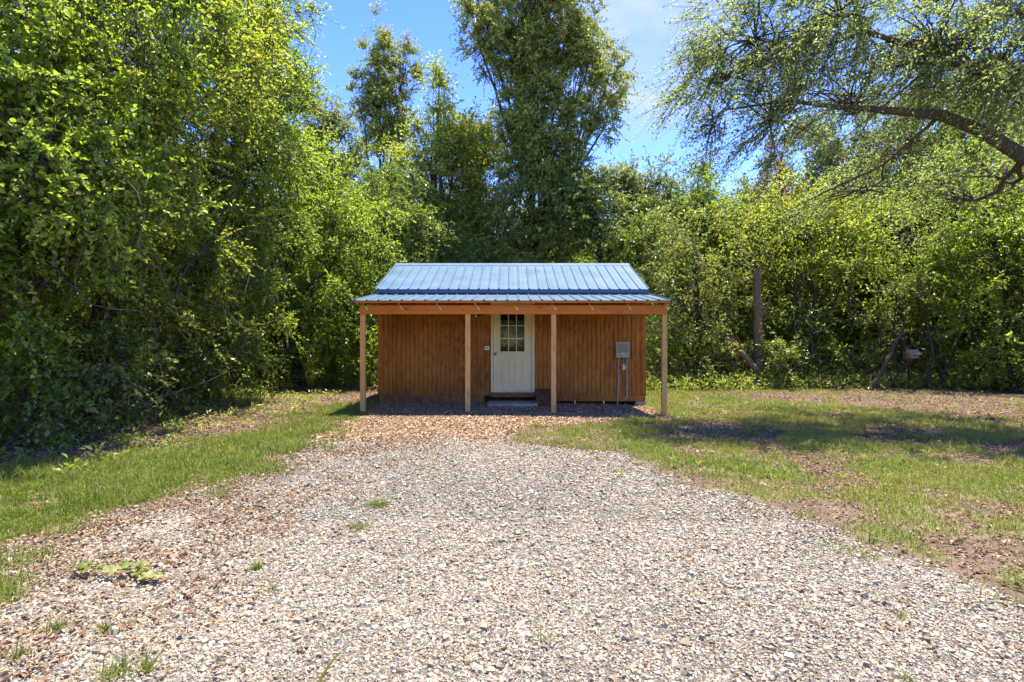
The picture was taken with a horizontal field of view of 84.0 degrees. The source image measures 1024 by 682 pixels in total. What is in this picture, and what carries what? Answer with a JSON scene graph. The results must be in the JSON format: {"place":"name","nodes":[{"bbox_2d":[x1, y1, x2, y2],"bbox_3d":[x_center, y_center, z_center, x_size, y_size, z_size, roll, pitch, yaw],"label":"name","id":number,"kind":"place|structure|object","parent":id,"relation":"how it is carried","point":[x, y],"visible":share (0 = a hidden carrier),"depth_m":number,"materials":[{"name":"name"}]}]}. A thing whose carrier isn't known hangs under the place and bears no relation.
{"place":"outdoors","nodes":[
{"label":"outdoors","id":0,"kind":"place"},
{"bbox_2d":[0,430,1023,681],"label":"gravel","id":1,"kind":"structure","parent":0,"point":[722,536],"depth_m":3.31,"materials":[{"name":"grey gravel"}]},
{"bbox_2d":[0,637,42,660],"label":"grass tuft","id":2,"kind":"object","parent":1,"relation":"on","point":[22,652],"visible":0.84,"depth_m":2.56,"materials":[{"name":"green plant"}]},
{"bbox_2d":[13,610,87,639],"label":"grass tuft","id":3,"kind":"object","parent":1,"relation":"on","point":[57,626],"visible":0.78,"depth_m":2.79,"materials":[{"name":"green plant"}]},
{"bbox_2d":[92,616,120,638],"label":"grass tuft","id":4,"kind":"object","parent":1,"relation":"on","point":[106,627],"visible":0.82,"depth_m":2.79,"materials":[{"name":"green plant"}]},
{"bbox_2d":[65,557,162,580],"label":"creeping vine","id":5,"kind":"object","parent":1,"relation":"on","point":[144,572],"visible":1,"depth_m":3.43,"materials":[{"name":"green plant"}]},
{"bbox_2d":[76,636,159,681],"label":"grass tuft","id":6,"kind":"object","parent":1,"relation":"on","point":[122,664],"visible":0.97,"depth_m":2.43,"materials":[{"name":"green plant"}]},
{"bbox_2d":[120,623,181,674],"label":"grass tuft","id":7,"kind":"object","parent":1,"relation":"on","point":[147,668],"visible":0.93,"depth_m":2.47,"materials":[{"name":"green plant"}]},
{"bbox_2d":[197,476,241,501],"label":"grass tuft","id":8,"kind":"object","parent":1,"relation":"on","point":[218,492],"visible":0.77,"depth_m":5.29,"materials":[{"name":"green plant"}]},
{"bbox_2d":[247,555,267,570],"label":"grass tuft","id":9,"kind":"object","parent":1,"relation":"on","point":[257,566],"visible":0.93,"depth_m":3.58,"materials":[{"name":"green plant"}]},
{"bbox_2d":[260,577,284,591],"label":"grass tuft","id":10,"kind":"object","parent":1,"relation":"on","point":[270,588],"visible":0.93,"depth_m":3.27,"materials":[{"name":"plant"}]},
{"bbox_2d":[318,645,347,681],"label":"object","id":11,"kind":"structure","parent":1,"relation":"on","point":[325,670],"depth_m":2.37,"materials":[{"name":"green plant"}]},
{"bbox_2d":[342,518,374,533],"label":"grass tuft","id":12,"kind":"object","parent":1,"relation":"on","point":[360,525],"visible":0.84,"depth_m":4.36,"materials":[{"name":"green plant"}]},
{"bbox_2d":[363,497,391,509],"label":"grass tuft","id":13,"kind":"object","parent":1,"relation":"on","point":[376,504],"visible":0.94,"depth_m":4.92,"materials":[{"name":"green plant"}]},
{"bbox_2d":[522,620,564,645],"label":"grass tuft","id":14,"kind":"object","parent":1,"relation":"on","point":[547,637],"visible":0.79,"depth_m":2.70,"materials":[{"name":"plant"}]},
{"bbox_2d":[886,664,915,681],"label":"grass tuft","id":15,"kind":"object","parent":1,"relation":"on","point":[910,679],"visible":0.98,"depth_m":2.46,"materials":[{"name":"green plant"}]},
{"bbox_2d":[894,607,917,620],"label":"grass tuft","id":16,"kind":"object","parent":1,"relation":"on","point":[901,615],"visible":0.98,"depth_m":3.03,"materials":[{"name":"green plant"}]},
{"bbox_2d":[0,357,1023,681],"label":"ground","id":17,"kind":"structure","parent":0,"point":[826,507],"depth_m":4.96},
{"bbox_2d":[0,320,177,452],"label":"shrub","id":18,"kind":"object","parent":17,"relation":"on","point":[58,398],"visible":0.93,"depth_m":7.56,"materials":[{"name":"green plant"}]},
{"bbox_2d":[0,312,238,433],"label":"shrub","id":19,"kind":"object","parent":17,"relation":"on","point":[138,350],"visible":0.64,"depth_m":9.14,"materials":[{"name":"green plant"}]},
{"bbox_2d":[0,0,269,412],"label":"broadleaf tree","id":20,"kind":"object","parent":17,"relation":"on","point":[50,81],"visible":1,"depth_m":7.20,"materials":[{"name":"green plant"}]},
{"bbox_2d":[63,321,242,415],"bbox_3d":[-7.058,0.714,11.069,3.196,2.258,2.267,0,0,0],"label":"shrub","id":21,"kind":"object","parent":17,"relation":"on","point":[189,363],"visible":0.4,"depth_m":10.93,"materials":[{"name":"green plant"}]},
{"bbox_2d":[0,0,310,415],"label":"broadleaf tree","id":22,"kind":"object","parent":17,"relation":"on","point":[163,312],"visible":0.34,"depth_m":10.06,"materials":[{"name":"green plant"}]},
{"bbox_2d":[44,0,345,407],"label":"broadleaf tree","id":23,"kind":"object","parent":17,"relation":"on","point":[268,141],"visible":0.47,"depth_m":12.64,"materials":[{"name":"green plant"}]},
{"bbox_2d":[166,311,271,405],"bbox_3d":[-6.824,0.479,13.305,3.113,2.425,2.207,0,0,43],"label":"shrub","id":24,"kind":"object","parent":17,"relation":"on","point":[219,380],"visible":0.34,"depth_m":12.94,"materials":[{"name":"green plant"}]},
{"bbox_2d":[184,0,329,393],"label":"dark tree","id":25,"kind":"object","parent":17,"relation":"on","point":[236,378],"visible":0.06,"depth_m":15.22,"materials":[{"name":"green plant"}]},
{"bbox_2d":[215,331,316,389],"bbox_3d":[-7.128,0.816,16.607,3.252,2.348,2.560,0,0,0],"label":"shrub","id":26,"kind":"object","parent":17,"relation":"on","point":[259,373],"visible":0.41,"depth_m":16.34,"materials":[{"name":"green plant"}]},
{"bbox_2d":[177,116,415,388],"bbox_3d":[-6.299,-2.658,17.021,7.133,8.394,4.894,0,0,0],"label":"dense shrub tree","id":27,"kind":"object","parent":17,"relation":"on","point":[345,323],"visible":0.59,"depth_m":16.82,"materials":[{"name":"green plant"}]},
{"bbox_2d":[260,85,381,258],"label":"pale tree","id":28,"kind":"object","parent":17,"relation":"on","point":[343,124],"visible":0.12,"depth_m":33.57,"materials":[{"name":"green plant"}]},
{"bbox_2d":[275,333,368,385],"bbox_3d":[-6.134,0.725,17.996,3.088,2.083,2.216,0,0,24],"label":"shrub","id":29,"kind":"object","parent":17,"relation":"on","point":[338,374],"visible":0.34,"depth_m":18.03,"materials":[{"name":"green plant"}]},
{"bbox_2d":[338,0,428,269],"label":"slender tree","id":30,"kind":"object","parent":17,"relation":"on","point":[376,97],"visible":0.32,"depth_m":27.61,"materials":[{"name":"green plant"}]},
{"bbox_2d":[298,131,485,375],"bbox_3d":[-4.287,-2.790,20.163,6.165,8.596,4.504,0,0,-29],"label":"broadleaf tree","id":31,"kind":"object","parent":17,"relation":"on","point":[419,239],"visible":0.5,"depth_m":19.73,"materials":[{"name":"green plant"}]},
{"bbox_2d":[348,49,507,262],"bbox_3d":[-3.112,-5.318,23.345,6.765,13.701,4.866,0,0,0],"label":"pointed tree","id":32,"kind":"object","parent":17,"relation":"on","point":[447,154],"visible":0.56,"depth_m":22.96,"materials":[{"name":"green plant"}]},
{"bbox_2d":[402,98,525,244],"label":"rounded tree","id":33,"kind":"object","parent":17,"relation":"on","point":[458,189],"visible":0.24,"depth_m":24.74,"materials":[{"name":"green plant"}]},
{"bbox_2d":[306,401,660,449],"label":"wood chip mulch","id":34,"kind":"object","parent":17,"relation":"on","point":[529,413],"visible":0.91,"depth_m":10.47,"materials":[{"name":"brown wood"}]},
{"bbox_2d":[0,384,1023,607],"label":"lawn grass","id":35,"kind":"structure","parent":17,"relation":"on","point":[77,494],"depth_m":6.67,"materials":[{"name":"green plant"}]},
{"bbox_2d":[351,263,672,415],"bbox_3d":[0.000,-0.249,14.301,6.270,3.661,6.412,0,0,0],"label":"cabin","id":36,"kind":"object","parent":17,"relation":"on","point":[559,330],"visible":0.95,"depth_m":13.07,"materials":[{"name":"brown wood"}]},
{"bbox_2d":[494,304,531,390],"bbox_3d":[0.020,0.150,13.061,0.890,1.983,0.113,0,0,0],"label":"door","id":37,"kind":"structure","parent":36,"relation":"in","point":[512,332],"depth_m":13.08,"materials":[{"name":"beige paint"}]},
{"bbox_2d":[615,342,629,404],"bbox_3d":[2.504,0.779,13.069,0.372,1.522,0.240,0,0,0],"label":"electric box","id":38,"kind":"object","parent":36,"relation":"attached to","point":[622,349],"visible":0.95,"depth_m":12.97,"materials":[{"name":"grey metal"}]},
{"bbox_2d":[0,383,1023,681],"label":"leaf litter","id":39,"kind":"object","parent":17,"relation":"on","point":[388,439],"visible":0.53,"depth_m":5.29,"materials":[{"name":"brown plant"}]},
{"bbox_2d":[0,27,1023,404],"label":"woodland","id":40,"kind":"object","parent":17,"relation":"on","point":[842,335],"visible":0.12,"depth_m":23.16,"materials":[{"name":"green plant"}]},
{"bbox_2d":[0,366,1023,480],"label":"undergrowth","id":41,"kind":"object","parent":17,"relation":"on","point":[692,381],"visible":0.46,"depth_m":12.68,"materials":[{"name":"green plant"}]},
{"bbox_2d":[488,401,536,408],"bbox_3d":[0.010,1.423,12.545,1.080,0.135,0.790,0,0,0],"label":"door step","id":42,"kind":"object","parent":17,"relation":"on","point":[523,404],"depth_m":12.32,"materials":[{"name":"concrete"}]},
{"bbox_2d":[535,389,550,406],"bbox_3d":[0.700,1.285,12.601,0.360,0.410,0.387,0,0,0],"label":"wooden box","id":43,"kind":"object","parent":17,"relation":"on","point":[543,397],"visible":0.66,"depth_m":12.42,"materials":[{"name":"red wood"}]},
{"bbox_2d":[448,0,644,262],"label":"vine covered tree","id":44,"kind":"object","parent":17,"relation":"on","point":[529,44],"visible":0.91,"depth_m":22.18,"materials":[{"name":"green plant"}]},
{"bbox_2d":[554,163,703,317],"bbox_3d":[4.275,-2.526,21.595,5.755,8.238,4.441,0,0,0],"label":"broadleaf tree","id":45,"kind":"object","parent":17,"relation":"on","point":[636,240],"visible":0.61,"depth_m":21.20,"materials":[{"name":"green plant"}]},
{"bbox_2d":[582,144,716,276],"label":"pale tree","id":46,"kind":"object","parent":17,"relation":"on","point":[624,178],"visible":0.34,"depth_m":26.32,"materials":[{"name":"green plant"}]},
{"bbox_2d":[646,331,695,387],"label":"shrub","id":47,"kind":"object","parent":17,"relation":"on","point":[674,349],"visible":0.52,"depth_m":18.58,"materials":[{"name":"green plant"}]},
{"bbox_2d":[612,153,781,373],"bbox_3d":[7.911,-3.531,25.297,7.434,10.212,4.969,0,0,-16],"label":"broadleaf tree","id":48,"kind":"object","parent":17,"relation":"on","point":[700,195],"visible":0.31,"depth_m":25.19,"materials":[{"name":"green plant"}]},
{"bbox_2d":[667,328,752,385],"bbox_3d":[6.101,0.758,18.336,3.045,2.416,2.264,0,0,-19],"label":"shrub","id":49,"kind":"object","parent":17,"relation":"on","point":[714,354],"visible":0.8,"depth_m":18.19,"materials":[{"name":"green green leaves"},{"name":"grey brown bark"}]},
{"bbox_2d":[638,198,814,381],"bbox_3d":[6.522,-1.554,19.225,6.345,6.671,3.956,0,0,8],"label":"broadleaf tree","id":50,"kind":"object","parent":17,"relation":"on","point":[696,325],"visible":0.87,"depth_m":18.96,"materials":[{"name":"green plant"}]},
{"bbox_2d":[725,335,758,371],"bbox_3d":[7.258,0.395,17.931,1.025,1.145,0.257,0,0,0],"label":"fallen log","id":51,"kind":"object","parent":17,"relation":"on","point":[754,367],"visible":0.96,"depth_m":17.87,"materials":[{"name":"brown wood"}]},
{"bbox_2d":[714,338,774,384],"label":"shrub","id":52,"kind":"object","parent":17,"relation":"on","point":[745,363],"visible":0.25,"depth_m":18.76,"materials":[{"name":"green plant"}]},
{"bbox_2d":[752,264,770,386],"bbox_3d":[7.992,-0.442,18.303,0.515,4.093,0.373,0,0,0],"label":"dead trunk","id":53,"kind":"object","parent":17,"relation":"on","point":[759,313],"visible":0.85,"depth_m":18.18,"materials":[{"name":"brown wood"}]},
{"bbox_2d":[745,128,805,374],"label":"rusty tree","id":54,"kind":"object","parent":17,"relation":"on","point":[767,336],"visible":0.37,"depth_m":22.62,"materials":[{"name":"plant"}]},
{"bbox_2d":[749,335,819,390],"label":"shrub","id":55,"kind":"object","parent":17,"relation":"on","point":[797,359],"visible":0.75,"depth_m":17.71,"materials":[{"name":"green plant"}]},
{"bbox_2d":[749,237,845,378],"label":"sapling","id":56,"kind":"object","parent":17,"relation":"on","point":[801,289],"visible":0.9,"depth_m":18.88,"materials":[{"name":"green plant"}]},
{"bbox_2d":[705,160,928,376],"bbox_3d":[10.776,-2.422,19.982,8.167,8.070,4.153,0,0,0],"label":"broadleaf tree","id":57,"kind":"object","parent":17,"relation":"on","point":[772,270],"visible":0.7,"depth_m":19.70,"materials":[{"name":"green plant"}]},
{"bbox_2d":[626,0,1023,266],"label":"oak tree","id":58,"kind":"object","parent":17,"relation":"on","point":[991,75],"visible":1,"depth_m":10.10,"materials":[{"name":"green plant"}]},
{"bbox_2d":[791,338,885,384],"bbox_3d":[10.645,0.818,18.652,2.866,1.837,1.951,0,0,27],"label":"shrub","id":59,"kind":"object","parent":17,"relation":"on","point":[829,363],"visible":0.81,"depth_m":18.51,"materials":[{"name":"green plant"}]},
{"bbox_2d":[780,243,916,379],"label":"sapling","id":60,"kind":"object","parent":17,"relation":"on","point":[816,319],"visible":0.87,"depth_m":18.58,"materials":[{"name":"green plant"}]},
{"bbox_2d":[707,79,996,372],"bbox_3d":[14.449,-5.019,24.884,12.148,13.273,5.974,0,0,0],"label":"background tree","id":61,"kind":"object","parent":17,"relation":"on","point":[809,166],"visible":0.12,"depth_m":24.41,"materials":[{"name":"green plant"}]},
{"bbox_2d":[834,343,897,388],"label":"shrub","id":62,"kind":"object","parent":17,"relation":"on","point":[868,350],"visible":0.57,"depth_m":18.98,"materials":[{"name":"green plant"}]},
{"bbox_2d":[868,316,906,390],"bbox_3d":[11.506,0.394,17.413,1.210,2.320,0.154,0,0,-2],"label":"leaning trunk","id":63,"kind":"object","parent":17,"relation":"on","point":[874,383],"visible":0.96,"depth_m":17.37,"materials":[{"name":"brown plant"}]},
{"bbox_2d":[842,273,944,387],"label":"sapling","id":64,"kind":"object","parent":17,"relation":"on","point":[901,289],"visible":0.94,"depth_m":18.15,"materials":[{"name":"green plant"}]},
{"bbox_2d":[855,337,959,384],"bbox_3d":[13.609,0.750,19.059,4.324,1.788,1.599,0,0,-13],"label":"shrub","id":65,"kind":"object","parent":17,"relation":"on","point":[901,369],"visible":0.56,"depth_m":18.76,"materials":[{"name":"green plant"}]},
{"bbox_2d":[903,349,920,386],"bbox_3d":[12.660,0.910,18.000,0.370,1.286,0.310,0,0,0],"label":"mailbox","id":66,"kind":"object","parent":17,"relation":"on","point":[913,353],"visible":0.84,"depth_m":17.96,"materials":[{"name":"metal"}]},
{"bbox_2d":[882,244,964,379],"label":"sapling","id":67,"kind":"object","parent":17,"relation":"on","point":[935,340],"visible":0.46,"depth_m":18.61,"materials":[{"name":"green plant"}]},
{"bbox_2d":[877,234,972,387],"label":"sapling","id":68,"kind":"object","parent":17,"relation":"on","point":[930,343],"visible":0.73,"depth_m":18.12,"materials":[{"name":"green plant"}]},
{"bbox_2d":[829,185,1022,383],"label":"broadleaf tree","id":69,"kind":"object","parent":17,"relation":"on","point":[901,343],"visible":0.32,"depth_m":18.96,"materials":[{"name":"green plant"}]},
{"bbox_2d":[880,45,1023,368],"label":"background tree","id":70,"kind":"object","parent":17,"relation":"on","point":[972,153],"visible":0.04,"depth_m":23.47,"materials":[{"name":"green plant"}]},
{"bbox_2d":[920,339,1005,389],"bbox_3d":[14.457,0.848,18.148,2.821,1.940,1.993,0,0,-26],"label":"shrub","id":71,"kind":"object","parent":17,"relation":"on","point":[964,366],"visible":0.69,"depth_m":18.04,"materials":[{"name":"green plant"}]},
{"bbox_2d":[903,135,1023,389],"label":"broadleaf tree","id":72,"kind":"object","parent":17,"relation":"on","point":[1005,278],"visible":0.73,"depth_m":17.48,"materials":[{"name":"green plant"}]},
{"bbox_2d":[920,247,1020,389],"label":"sapling","id":73,"kind":"object","parent":17,"relation":"on","point":[973,327],"visible":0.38,"depth_m":18.06,"materials":[{"name":"green plant"}]},
{"bbox_2d":[971,329,1023,392],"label":"shrub","id":74,"kind":"object","parent":17,"relation":"on","point":[1009,351],"visible":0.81,"depth_m":16.81,"materials":[{"name":"green plant"}]},
{"bbox_2d":[14,0,1023,325],"label":"sky","id":75,"kind":"structure","parent":0,"point":[430,20],"materials":[{"name":"blue"}]}
]}

